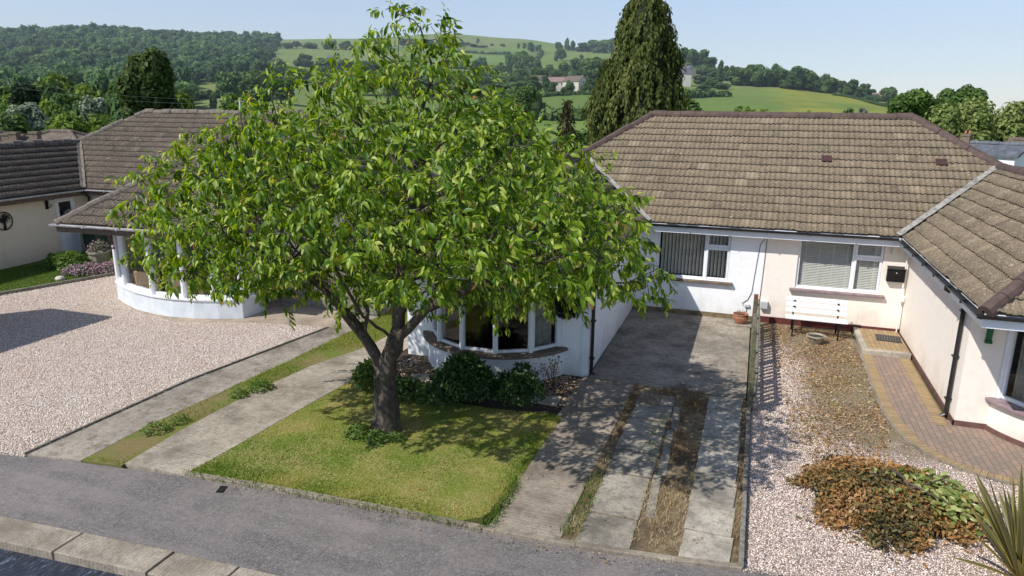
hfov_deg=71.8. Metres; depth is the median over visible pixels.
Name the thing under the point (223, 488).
stopcock cover
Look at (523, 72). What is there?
hillside tree
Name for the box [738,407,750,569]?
boundary board
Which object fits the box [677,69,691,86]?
house
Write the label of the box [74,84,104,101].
hillside tree
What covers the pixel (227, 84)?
hillside tree
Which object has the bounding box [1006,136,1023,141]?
cottage
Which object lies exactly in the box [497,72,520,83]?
hillside tree
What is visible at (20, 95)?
broadleaf tree
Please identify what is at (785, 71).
hillside tree
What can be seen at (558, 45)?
hillside tree
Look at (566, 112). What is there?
spruce tree
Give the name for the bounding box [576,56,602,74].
hillside tree
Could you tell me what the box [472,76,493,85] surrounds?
hillside tree
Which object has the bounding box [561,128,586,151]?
broadleaf tree
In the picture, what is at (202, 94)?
field hedge
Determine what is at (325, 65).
hillside tree
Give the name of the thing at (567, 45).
hillside tree
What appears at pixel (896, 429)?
path kerb
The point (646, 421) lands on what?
drive litter
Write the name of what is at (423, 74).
hillside tree
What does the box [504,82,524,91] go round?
hillside tree
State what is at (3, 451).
gravel drive
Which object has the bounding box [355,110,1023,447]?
bungalow
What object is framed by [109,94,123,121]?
hillside tree
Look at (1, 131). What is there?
house
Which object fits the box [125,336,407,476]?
garden path
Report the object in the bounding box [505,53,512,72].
hillside tree
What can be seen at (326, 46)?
hillside tree
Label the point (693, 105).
broadleaf tree
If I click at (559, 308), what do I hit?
wreath
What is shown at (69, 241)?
door
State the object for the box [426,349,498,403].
shrub
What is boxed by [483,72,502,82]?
hillside tree
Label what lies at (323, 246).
cherry tree
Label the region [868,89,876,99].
hillside tree
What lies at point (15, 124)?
broadleaf tree
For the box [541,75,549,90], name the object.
hillside tree
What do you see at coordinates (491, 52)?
field hedge
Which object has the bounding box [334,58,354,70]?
hillside tree
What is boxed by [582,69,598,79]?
hillside tree
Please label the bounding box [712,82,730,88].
hillside tree
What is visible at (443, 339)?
window
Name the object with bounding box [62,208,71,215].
door wreath
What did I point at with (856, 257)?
window
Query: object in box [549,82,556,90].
hillside tree
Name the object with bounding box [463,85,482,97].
hillside tree
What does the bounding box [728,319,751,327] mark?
paving slab
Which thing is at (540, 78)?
house
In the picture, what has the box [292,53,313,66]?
hillside tree
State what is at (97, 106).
broadleaf tree
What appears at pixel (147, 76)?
poplar tree
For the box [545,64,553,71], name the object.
hillside tree
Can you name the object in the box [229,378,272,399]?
weed tuft
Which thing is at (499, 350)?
window
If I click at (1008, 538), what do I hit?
flax plant
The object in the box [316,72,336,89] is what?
hillside tree
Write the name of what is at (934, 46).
sky
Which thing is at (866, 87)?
hillside tree
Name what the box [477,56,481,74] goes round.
hillside tree
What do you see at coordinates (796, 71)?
hillside tree
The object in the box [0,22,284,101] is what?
wood
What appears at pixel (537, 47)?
hillside tree
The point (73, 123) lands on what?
broadleaf tree
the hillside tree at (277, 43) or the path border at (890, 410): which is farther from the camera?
the hillside tree at (277, 43)
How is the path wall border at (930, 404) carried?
on the brick path at (983, 449)
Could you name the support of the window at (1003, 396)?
in the bungalow at (773, 210)
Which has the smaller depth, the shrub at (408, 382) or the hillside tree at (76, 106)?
the shrub at (408, 382)
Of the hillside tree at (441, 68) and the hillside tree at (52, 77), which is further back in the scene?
the hillside tree at (441, 68)
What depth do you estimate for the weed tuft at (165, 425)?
11.66 m
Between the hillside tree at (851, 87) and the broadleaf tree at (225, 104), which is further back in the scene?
the hillside tree at (851, 87)
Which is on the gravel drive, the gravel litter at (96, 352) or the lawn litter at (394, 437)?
the gravel litter at (96, 352)
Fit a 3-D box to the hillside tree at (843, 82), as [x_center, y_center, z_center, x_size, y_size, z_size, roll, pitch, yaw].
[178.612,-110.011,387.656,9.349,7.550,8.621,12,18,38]
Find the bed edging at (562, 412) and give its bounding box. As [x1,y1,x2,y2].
[558,376,587,417]
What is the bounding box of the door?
[55,197,80,251]
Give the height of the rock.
0.120 m
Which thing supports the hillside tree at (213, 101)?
on the ground at (760, 98)
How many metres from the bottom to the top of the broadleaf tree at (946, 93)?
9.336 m
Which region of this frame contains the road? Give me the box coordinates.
[0,548,121,575]
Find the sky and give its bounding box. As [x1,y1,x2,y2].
[0,0,1023,113]
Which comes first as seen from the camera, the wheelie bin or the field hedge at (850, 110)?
the wheelie bin
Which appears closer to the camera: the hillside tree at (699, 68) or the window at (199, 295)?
the window at (199, 295)
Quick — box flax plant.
[951,463,1023,575]
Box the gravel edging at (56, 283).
[0,272,114,295]
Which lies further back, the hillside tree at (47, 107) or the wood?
the wood
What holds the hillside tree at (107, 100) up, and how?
on the ground at (760, 98)
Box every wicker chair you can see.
[134,271,165,291]
[166,277,198,293]
[198,280,225,294]
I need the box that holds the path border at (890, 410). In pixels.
[863,354,1023,484]
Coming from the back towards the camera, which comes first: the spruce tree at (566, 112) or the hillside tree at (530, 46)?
the hillside tree at (530, 46)
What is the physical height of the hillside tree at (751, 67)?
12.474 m
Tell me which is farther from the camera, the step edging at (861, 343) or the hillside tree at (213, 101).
the hillside tree at (213, 101)
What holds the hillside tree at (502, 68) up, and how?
on the ground at (760, 98)
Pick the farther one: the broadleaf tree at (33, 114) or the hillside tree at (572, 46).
the hillside tree at (572, 46)
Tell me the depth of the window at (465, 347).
13.84 m
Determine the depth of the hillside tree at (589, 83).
299.60 m
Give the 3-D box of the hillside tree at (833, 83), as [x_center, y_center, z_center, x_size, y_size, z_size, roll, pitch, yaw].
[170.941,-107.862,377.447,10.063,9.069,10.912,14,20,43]
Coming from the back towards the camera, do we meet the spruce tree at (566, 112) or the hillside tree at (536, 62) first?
the hillside tree at (536, 62)
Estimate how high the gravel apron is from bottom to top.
0.001 m
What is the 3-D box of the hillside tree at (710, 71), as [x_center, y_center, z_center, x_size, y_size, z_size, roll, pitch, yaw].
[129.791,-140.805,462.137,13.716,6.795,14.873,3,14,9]
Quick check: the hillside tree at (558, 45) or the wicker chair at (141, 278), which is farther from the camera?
the hillside tree at (558, 45)
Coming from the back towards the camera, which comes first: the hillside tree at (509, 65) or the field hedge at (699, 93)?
the hillside tree at (509, 65)
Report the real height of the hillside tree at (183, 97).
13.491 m
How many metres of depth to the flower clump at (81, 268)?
22.06 m
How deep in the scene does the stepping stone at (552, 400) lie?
12.90 m
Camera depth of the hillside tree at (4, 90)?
165.46 m
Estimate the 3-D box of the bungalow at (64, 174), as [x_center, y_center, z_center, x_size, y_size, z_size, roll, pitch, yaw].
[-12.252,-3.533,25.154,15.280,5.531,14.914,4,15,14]
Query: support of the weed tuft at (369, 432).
on the lawn at (410, 460)
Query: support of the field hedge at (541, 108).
on the ground at (760, 98)
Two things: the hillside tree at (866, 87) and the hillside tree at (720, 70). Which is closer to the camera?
the hillside tree at (866, 87)
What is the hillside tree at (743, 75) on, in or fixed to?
on the ground at (760, 98)
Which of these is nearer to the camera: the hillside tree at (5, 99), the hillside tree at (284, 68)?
the hillside tree at (5, 99)
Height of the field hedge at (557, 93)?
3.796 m
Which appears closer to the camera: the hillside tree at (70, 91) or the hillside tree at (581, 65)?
the hillside tree at (70, 91)
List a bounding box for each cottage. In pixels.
[961,130,1023,166]
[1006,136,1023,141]
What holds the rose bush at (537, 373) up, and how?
on the flower bed
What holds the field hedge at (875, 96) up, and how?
on the ground at (760, 98)
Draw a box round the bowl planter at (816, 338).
[806,332,825,344]
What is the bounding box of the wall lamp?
[891,246,897,254]
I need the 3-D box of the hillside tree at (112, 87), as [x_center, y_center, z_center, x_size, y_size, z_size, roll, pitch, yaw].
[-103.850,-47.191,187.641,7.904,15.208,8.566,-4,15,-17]
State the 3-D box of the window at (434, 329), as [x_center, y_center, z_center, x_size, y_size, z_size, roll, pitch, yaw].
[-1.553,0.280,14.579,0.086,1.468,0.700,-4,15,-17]
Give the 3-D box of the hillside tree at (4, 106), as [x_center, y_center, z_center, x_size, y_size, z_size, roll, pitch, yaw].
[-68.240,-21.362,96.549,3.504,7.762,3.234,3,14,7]
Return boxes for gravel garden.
[742,322,1017,575]
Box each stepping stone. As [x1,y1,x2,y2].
[409,373,431,383]
[530,394,561,405]
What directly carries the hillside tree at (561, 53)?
on the ground at (760, 98)
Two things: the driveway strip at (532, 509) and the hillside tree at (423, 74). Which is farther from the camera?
the hillside tree at (423, 74)
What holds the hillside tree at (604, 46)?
on the ground at (760, 98)
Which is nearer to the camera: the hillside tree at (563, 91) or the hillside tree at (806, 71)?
the hillside tree at (563, 91)
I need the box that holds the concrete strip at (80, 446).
[27,301,387,461]
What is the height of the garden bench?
0.872 m
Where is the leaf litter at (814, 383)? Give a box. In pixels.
[766,324,890,462]
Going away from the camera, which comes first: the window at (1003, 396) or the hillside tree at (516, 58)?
the window at (1003, 396)
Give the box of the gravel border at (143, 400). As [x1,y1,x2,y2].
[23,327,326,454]
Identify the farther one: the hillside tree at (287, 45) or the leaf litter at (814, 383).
the hillside tree at (287, 45)
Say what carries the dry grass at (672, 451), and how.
on the soil strips at (681, 470)
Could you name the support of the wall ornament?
attached to the bungalow at (64, 174)
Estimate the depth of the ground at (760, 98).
339.32 m
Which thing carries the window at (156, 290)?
in the bungalow at (64, 174)
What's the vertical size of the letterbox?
0.363 m
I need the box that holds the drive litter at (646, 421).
[502,315,745,546]
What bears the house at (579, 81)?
on the ground at (760, 98)
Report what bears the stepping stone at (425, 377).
on the flower bed
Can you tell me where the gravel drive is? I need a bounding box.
[0,276,327,456]
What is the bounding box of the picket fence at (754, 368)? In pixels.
[747,294,759,410]
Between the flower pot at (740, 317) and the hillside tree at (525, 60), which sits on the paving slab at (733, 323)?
the flower pot at (740, 317)
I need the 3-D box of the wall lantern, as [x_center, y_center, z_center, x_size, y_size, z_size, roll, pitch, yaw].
[-15.753,-2.934,24.084,0.304,0.520,0.240,4,15,14]
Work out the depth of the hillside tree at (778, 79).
381.30 m
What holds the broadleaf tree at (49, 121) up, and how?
on the ground at (760, 98)
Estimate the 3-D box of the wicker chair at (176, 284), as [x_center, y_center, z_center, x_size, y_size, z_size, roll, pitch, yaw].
[-8.513,0.062,18.453,0.780,0.940,0.726,4,15,14]
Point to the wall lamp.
(894, 250)
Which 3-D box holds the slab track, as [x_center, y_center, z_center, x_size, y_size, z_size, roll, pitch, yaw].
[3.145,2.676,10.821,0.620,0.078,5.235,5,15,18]
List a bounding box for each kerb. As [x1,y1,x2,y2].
[0,516,277,575]
[859,353,1018,486]
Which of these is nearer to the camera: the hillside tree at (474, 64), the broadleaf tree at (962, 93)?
the broadleaf tree at (962, 93)
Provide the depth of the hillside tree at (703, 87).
351.48 m
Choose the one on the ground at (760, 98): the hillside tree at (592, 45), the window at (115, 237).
the hillside tree at (592, 45)
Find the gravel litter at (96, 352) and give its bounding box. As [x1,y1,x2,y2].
[0,281,268,444]
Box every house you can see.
[0,129,89,142]
[0,130,28,141]
[535,75,542,82]
[548,75,565,91]
[562,75,585,90]
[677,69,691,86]
[683,64,696,78]
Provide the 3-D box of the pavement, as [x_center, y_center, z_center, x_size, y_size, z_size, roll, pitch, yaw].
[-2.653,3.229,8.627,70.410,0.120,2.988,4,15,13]
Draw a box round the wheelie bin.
[82,233,111,251]
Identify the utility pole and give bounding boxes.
[234,99,245,109]
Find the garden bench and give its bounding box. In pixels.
[785,295,847,340]
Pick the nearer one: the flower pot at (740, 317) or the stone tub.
the flower pot at (740, 317)
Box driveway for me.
[589,309,749,399]
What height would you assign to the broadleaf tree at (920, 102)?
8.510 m
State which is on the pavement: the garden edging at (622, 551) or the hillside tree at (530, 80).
the garden edging at (622, 551)
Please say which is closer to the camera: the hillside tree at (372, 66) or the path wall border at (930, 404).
the path wall border at (930, 404)
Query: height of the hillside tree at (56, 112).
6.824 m
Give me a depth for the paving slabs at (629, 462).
10.29 m
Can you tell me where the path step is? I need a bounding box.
[859,328,909,352]
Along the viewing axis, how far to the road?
8.36 m
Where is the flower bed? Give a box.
[396,349,582,414]
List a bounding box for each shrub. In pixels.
[348,357,374,389]
[396,372,472,406]
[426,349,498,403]
[483,361,548,407]
[778,448,1002,567]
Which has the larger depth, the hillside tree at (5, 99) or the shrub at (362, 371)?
the hillside tree at (5, 99)
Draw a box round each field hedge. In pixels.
[194,89,220,100]
[446,48,510,53]
[448,61,503,70]
[528,90,589,120]
[541,90,595,96]
[684,88,732,97]
[730,82,888,101]
[832,92,888,106]
[842,107,853,112]
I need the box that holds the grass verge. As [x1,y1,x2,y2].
[82,310,406,468]
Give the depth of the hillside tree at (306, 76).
430.05 m
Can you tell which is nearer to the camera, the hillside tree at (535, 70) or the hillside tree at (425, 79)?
the hillside tree at (425, 79)
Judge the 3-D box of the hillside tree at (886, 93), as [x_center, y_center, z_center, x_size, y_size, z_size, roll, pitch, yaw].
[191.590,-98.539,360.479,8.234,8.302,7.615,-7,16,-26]
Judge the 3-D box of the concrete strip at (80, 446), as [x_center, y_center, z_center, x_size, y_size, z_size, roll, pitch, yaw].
[-4.807,1.326,15.877,0.994,0.100,11.671,6,15,21]
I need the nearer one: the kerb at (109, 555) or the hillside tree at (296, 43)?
the kerb at (109, 555)
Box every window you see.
[114,236,121,281]
[121,236,149,292]
[149,238,181,296]
[182,248,209,297]
[431,282,436,335]
[440,307,458,347]
[464,279,492,352]
[498,310,528,352]
[533,306,558,350]
[651,231,732,285]
[789,241,884,298]
[1000,331,1023,407]
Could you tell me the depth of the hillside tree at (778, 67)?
394.54 m
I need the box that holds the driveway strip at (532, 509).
[489,378,634,537]
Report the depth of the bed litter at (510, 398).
13.80 m
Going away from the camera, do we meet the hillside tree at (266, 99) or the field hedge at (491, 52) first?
the hillside tree at (266, 99)
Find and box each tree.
[0,85,11,100]
[0,93,10,104]
[0,103,14,117]
[0,111,31,133]
[4,102,49,130]
[6,81,41,106]
[10,73,28,87]
[30,81,63,95]
[37,99,62,117]
[39,93,51,101]
[41,115,57,130]
[42,71,75,91]
[49,92,72,114]
[51,108,71,116]
[52,110,115,133]
[58,92,84,108]
[63,83,96,96]
[72,100,81,119]
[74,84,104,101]
[78,95,110,126]
[82,72,109,97]
[102,97,110,117]
[103,0,677,435]
[105,81,116,98]
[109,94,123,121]
[116,46,182,118]
[176,90,194,108]
[209,94,217,107]
[215,70,241,97]
[219,93,249,109]
[223,93,253,109]
[237,69,265,96]
[248,89,273,110]
[265,77,294,103]
[273,39,281,46]
[273,61,287,73]
[281,42,293,48]
[285,67,311,80]
[292,41,301,46]
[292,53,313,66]
[301,42,317,48]
[314,57,333,71]
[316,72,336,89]
[321,40,336,49]
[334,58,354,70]
[339,41,353,49]
[352,61,377,73]
[377,60,398,77]
[380,78,407,97]
[399,38,415,47]
[404,65,426,81]
[422,76,443,98]
[434,66,451,89]
[449,77,469,97]
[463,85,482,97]
[470,60,479,75]
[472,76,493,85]
[476,85,540,145]
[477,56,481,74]
[481,57,487,76]
[482,83,507,91]
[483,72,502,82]
[496,65,506,72]
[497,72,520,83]
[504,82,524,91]
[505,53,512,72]
[511,50,527,68]
[513,68,529,79]
[518,75,541,89]
[519,55,535,70]
[525,58,541,74]
[527,42,534,51]
[529,66,550,76]
[534,44,540,50]
[535,49,543,58]
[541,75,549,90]
[544,88,554,92]
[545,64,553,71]
[548,69,566,76]
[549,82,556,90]
[551,99,579,152]
[555,42,562,48]
[556,48,566,58]
[557,62,569,76]
[560,86,567,95]
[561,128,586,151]
[564,38,569,50]
[565,80,574,91]
[567,58,584,75]
[569,40,575,50]
[574,42,591,51]
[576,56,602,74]
[578,0,692,147]
[580,78,595,90]
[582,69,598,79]
[587,39,605,52]
[589,59,609,70]
[598,38,614,52]
[678,47,699,68]
[685,98,702,110]
[693,75,709,83]
[694,49,709,65]
[694,64,708,74]
[695,85,712,90]
[698,57,716,66]
[700,67,716,76]
[701,77,723,85]
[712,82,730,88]
[715,60,724,78]
[723,65,734,80]
[723,71,741,84]
[732,67,751,85]
[734,106,767,113]
[746,64,757,85]
[750,64,775,86]
[764,69,783,86]
[771,63,784,71]
[773,69,788,86]
[779,75,800,88]
[786,65,803,82]
[797,68,812,89]
[803,72,820,91]
[811,73,830,92]
[820,77,841,93]
[836,80,846,92]
[840,79,863,95]
[857,108,867,112]
[858,83,870,97]
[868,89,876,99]
[879,87,897,101]
[886,88,955,120]
[924,96,998,140]
[932,88,954,102]
[950,84,988,109]
[989,100,1023,141]
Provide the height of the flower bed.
0.001 m
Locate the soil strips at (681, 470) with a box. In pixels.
[561,385,746,562]
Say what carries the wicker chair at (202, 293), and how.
in the bungalow at (64, 174)
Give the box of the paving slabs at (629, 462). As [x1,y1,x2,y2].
[575,392,680,548]
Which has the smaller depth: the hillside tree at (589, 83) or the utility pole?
the utility pole
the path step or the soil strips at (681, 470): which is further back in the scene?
the path step
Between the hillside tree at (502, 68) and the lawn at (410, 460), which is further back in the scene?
the hillside tree at (502, 68)
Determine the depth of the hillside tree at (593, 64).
422.78 m
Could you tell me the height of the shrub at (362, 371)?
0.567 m
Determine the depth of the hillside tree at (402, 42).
791.88 m
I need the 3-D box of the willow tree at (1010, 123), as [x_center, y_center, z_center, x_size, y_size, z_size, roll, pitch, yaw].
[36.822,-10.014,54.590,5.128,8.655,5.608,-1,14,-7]
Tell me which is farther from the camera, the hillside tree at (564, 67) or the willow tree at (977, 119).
the hillside tree at (564, 67)
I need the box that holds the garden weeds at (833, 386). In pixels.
[787,353,866,427]
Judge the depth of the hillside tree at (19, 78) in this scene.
205.42 m
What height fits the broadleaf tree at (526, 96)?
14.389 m
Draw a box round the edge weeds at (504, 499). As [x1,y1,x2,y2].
[182,407,666,537]
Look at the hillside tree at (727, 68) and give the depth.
430.01 m
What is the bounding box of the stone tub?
[86,239,110,263]
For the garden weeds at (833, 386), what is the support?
on the gravel garden
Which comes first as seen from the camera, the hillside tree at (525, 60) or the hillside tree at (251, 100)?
the hillside tree at (251, 100)
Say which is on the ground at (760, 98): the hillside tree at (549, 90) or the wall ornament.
the hillside tree at (549, 90)
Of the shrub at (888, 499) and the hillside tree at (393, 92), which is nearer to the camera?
the shrub at (888, 499)
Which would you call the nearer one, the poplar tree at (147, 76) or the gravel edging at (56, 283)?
the gravel edging at (56, 283)
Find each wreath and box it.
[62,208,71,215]
[551,295,579,319]
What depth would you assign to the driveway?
15.48 m
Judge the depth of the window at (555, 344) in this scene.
14.02 m
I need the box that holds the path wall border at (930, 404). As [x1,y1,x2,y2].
[899,358,948,425]
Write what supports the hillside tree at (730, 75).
on the ground at (760, 98)
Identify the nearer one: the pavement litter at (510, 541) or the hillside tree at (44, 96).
the pavement litter at (510, 541)
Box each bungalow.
[0,108,440,318]
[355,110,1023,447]
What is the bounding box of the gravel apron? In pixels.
[116,285,387,326]
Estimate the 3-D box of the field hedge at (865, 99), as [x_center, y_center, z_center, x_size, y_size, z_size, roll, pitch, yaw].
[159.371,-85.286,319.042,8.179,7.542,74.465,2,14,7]
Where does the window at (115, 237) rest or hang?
in the bungalow at (64, 174)
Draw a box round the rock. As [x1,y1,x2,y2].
[55,276,65,280]
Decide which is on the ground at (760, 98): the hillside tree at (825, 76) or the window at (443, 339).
the hillside tree at (825, 76)
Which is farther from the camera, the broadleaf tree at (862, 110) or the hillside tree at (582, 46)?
the hillside tree at (582, 46)
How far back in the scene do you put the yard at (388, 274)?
15.37 m
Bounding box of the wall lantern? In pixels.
[45,199,53,208]
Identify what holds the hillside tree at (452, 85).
on the ground at (760, 98)
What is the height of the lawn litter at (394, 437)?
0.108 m
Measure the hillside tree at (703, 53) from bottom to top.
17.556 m
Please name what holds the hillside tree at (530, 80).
on the ground at (760, 98)
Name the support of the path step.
on the step edging at (861, 343)
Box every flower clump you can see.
[42,250,91,270]
[60,261,114,276]
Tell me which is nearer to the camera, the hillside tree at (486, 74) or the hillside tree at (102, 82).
the hillside tree at (102, 82)
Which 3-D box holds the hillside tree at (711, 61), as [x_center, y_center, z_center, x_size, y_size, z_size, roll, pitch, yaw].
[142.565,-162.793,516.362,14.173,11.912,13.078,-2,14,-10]
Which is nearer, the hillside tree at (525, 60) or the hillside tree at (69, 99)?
the hillside tree at (69, 99)
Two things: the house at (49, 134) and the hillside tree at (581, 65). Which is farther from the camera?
the hillside tree at (581, 65)
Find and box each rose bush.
[525,363,541,380]
[536,355,561,386]
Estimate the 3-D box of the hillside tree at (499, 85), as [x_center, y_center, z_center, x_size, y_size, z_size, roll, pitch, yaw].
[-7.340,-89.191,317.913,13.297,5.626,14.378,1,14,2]
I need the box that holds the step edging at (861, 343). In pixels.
[852,327,910,359]
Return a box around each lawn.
[0,251,114,290]
[193,377,559,523]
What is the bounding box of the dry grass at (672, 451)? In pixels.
[565,381,746,562]
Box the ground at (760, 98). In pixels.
[14,34,998,524]
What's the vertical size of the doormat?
0.019 m
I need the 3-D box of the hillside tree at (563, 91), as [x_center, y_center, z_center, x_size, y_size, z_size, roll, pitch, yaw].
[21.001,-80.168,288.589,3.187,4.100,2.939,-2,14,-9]
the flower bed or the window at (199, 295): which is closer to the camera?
the flower bed
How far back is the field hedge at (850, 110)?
173.89 m
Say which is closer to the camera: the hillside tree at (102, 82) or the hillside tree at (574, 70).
the hillside tree at (102, 82)
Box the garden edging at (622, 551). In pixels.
[185,471,741,571]
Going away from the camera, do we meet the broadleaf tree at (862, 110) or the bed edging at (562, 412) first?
the bed edging at (562, 412)
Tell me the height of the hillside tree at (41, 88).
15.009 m
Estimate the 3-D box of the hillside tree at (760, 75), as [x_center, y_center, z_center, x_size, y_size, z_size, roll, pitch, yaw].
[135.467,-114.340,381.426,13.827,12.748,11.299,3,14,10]
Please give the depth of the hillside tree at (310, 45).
758.63 m
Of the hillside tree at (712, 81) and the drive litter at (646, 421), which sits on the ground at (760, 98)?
the hillside tree at (712, 81)
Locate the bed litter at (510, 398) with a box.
[396,357,578,410]
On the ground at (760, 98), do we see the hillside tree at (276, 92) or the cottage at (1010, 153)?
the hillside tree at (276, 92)
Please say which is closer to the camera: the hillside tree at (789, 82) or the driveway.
the driveway
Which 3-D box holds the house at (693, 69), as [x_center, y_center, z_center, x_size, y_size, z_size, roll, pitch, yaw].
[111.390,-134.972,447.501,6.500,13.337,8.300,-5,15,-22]
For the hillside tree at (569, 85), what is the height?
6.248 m
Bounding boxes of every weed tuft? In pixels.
[139,412,190,436]
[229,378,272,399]
[342,421,408,445]
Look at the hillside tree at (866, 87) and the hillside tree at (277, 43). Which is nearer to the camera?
the hillside tree at (866, 87)
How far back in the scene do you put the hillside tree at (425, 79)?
350.34 m
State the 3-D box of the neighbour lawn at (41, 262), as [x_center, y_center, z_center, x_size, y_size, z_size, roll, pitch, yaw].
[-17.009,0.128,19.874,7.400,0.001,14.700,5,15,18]
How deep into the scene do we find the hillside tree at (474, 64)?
504.48 m
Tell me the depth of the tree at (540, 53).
727.90 m
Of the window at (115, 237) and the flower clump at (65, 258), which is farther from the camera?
the flower clump at (65, 258)
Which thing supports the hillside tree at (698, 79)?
on the ground at (760, 98)
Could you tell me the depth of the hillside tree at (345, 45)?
756.05 m
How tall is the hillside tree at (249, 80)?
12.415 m
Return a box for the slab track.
[678,395,742,561]
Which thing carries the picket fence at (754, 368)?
on the gravel garden
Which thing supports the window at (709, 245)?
in the bungalow at (773, 210)
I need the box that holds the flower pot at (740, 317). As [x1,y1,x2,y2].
[733,308,748,323]
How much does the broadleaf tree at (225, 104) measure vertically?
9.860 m
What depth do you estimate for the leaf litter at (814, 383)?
13.19 m
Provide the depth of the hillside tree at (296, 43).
754.97 m
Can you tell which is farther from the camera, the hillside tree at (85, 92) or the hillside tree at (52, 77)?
the hillside tree at (52, 77)
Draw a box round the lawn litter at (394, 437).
[215,389,544,502]
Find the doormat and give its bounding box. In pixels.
[875,334,901,342]
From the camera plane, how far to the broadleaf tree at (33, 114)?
76.48 m
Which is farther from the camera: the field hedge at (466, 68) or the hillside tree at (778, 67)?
the field hedge at (466, 68)
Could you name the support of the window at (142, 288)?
in the bungalow at (64, 174)
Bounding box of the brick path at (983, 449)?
[872,355,1023,479]
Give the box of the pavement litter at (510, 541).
[176,479,676,575]
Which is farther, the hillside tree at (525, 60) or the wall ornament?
the hillside tree at (525, 60)
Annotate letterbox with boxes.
[886,265,906,282]
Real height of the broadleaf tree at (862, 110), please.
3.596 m
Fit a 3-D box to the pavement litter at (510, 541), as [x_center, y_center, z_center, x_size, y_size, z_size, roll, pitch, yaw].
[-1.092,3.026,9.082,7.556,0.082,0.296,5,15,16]
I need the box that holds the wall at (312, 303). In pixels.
[269,247,377,315]
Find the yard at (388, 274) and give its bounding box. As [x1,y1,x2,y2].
[188,189,946,419]
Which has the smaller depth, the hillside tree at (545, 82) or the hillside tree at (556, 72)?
the hillside tree at (545, 82)
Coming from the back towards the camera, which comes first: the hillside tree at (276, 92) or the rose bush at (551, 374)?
the hillside tree at (276, 92)
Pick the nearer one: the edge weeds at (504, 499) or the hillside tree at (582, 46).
the edge weeds at (504, 499)
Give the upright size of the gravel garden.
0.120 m
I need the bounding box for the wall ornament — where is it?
[0,212,12,230]
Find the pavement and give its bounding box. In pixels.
[0,454,773,575]
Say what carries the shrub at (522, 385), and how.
on the flower bed
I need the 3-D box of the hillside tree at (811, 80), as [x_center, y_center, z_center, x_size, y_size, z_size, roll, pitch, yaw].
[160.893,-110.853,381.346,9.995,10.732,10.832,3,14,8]
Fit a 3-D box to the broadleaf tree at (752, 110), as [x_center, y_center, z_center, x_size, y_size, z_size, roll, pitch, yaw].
[9.994,-4.280,29.128,3.024,6.253,3.083,5,15,18]
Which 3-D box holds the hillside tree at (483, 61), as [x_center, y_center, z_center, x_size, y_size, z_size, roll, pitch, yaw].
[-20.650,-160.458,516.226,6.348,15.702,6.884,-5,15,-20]
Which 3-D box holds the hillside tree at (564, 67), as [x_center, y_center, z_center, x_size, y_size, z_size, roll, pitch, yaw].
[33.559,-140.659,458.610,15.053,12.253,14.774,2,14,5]
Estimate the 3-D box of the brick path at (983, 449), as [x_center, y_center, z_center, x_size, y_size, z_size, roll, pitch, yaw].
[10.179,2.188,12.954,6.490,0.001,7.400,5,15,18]
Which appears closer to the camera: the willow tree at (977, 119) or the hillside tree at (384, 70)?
the willow tree at (977, 119)
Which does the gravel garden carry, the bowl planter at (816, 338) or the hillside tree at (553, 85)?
the bowl planter at (816, 338)
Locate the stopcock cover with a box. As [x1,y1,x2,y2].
[216,486,226,492]
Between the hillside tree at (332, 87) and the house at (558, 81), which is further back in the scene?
the hillside tree at (332, 87)
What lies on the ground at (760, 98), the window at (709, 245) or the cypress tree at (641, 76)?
the cypress tree at (641, 76)

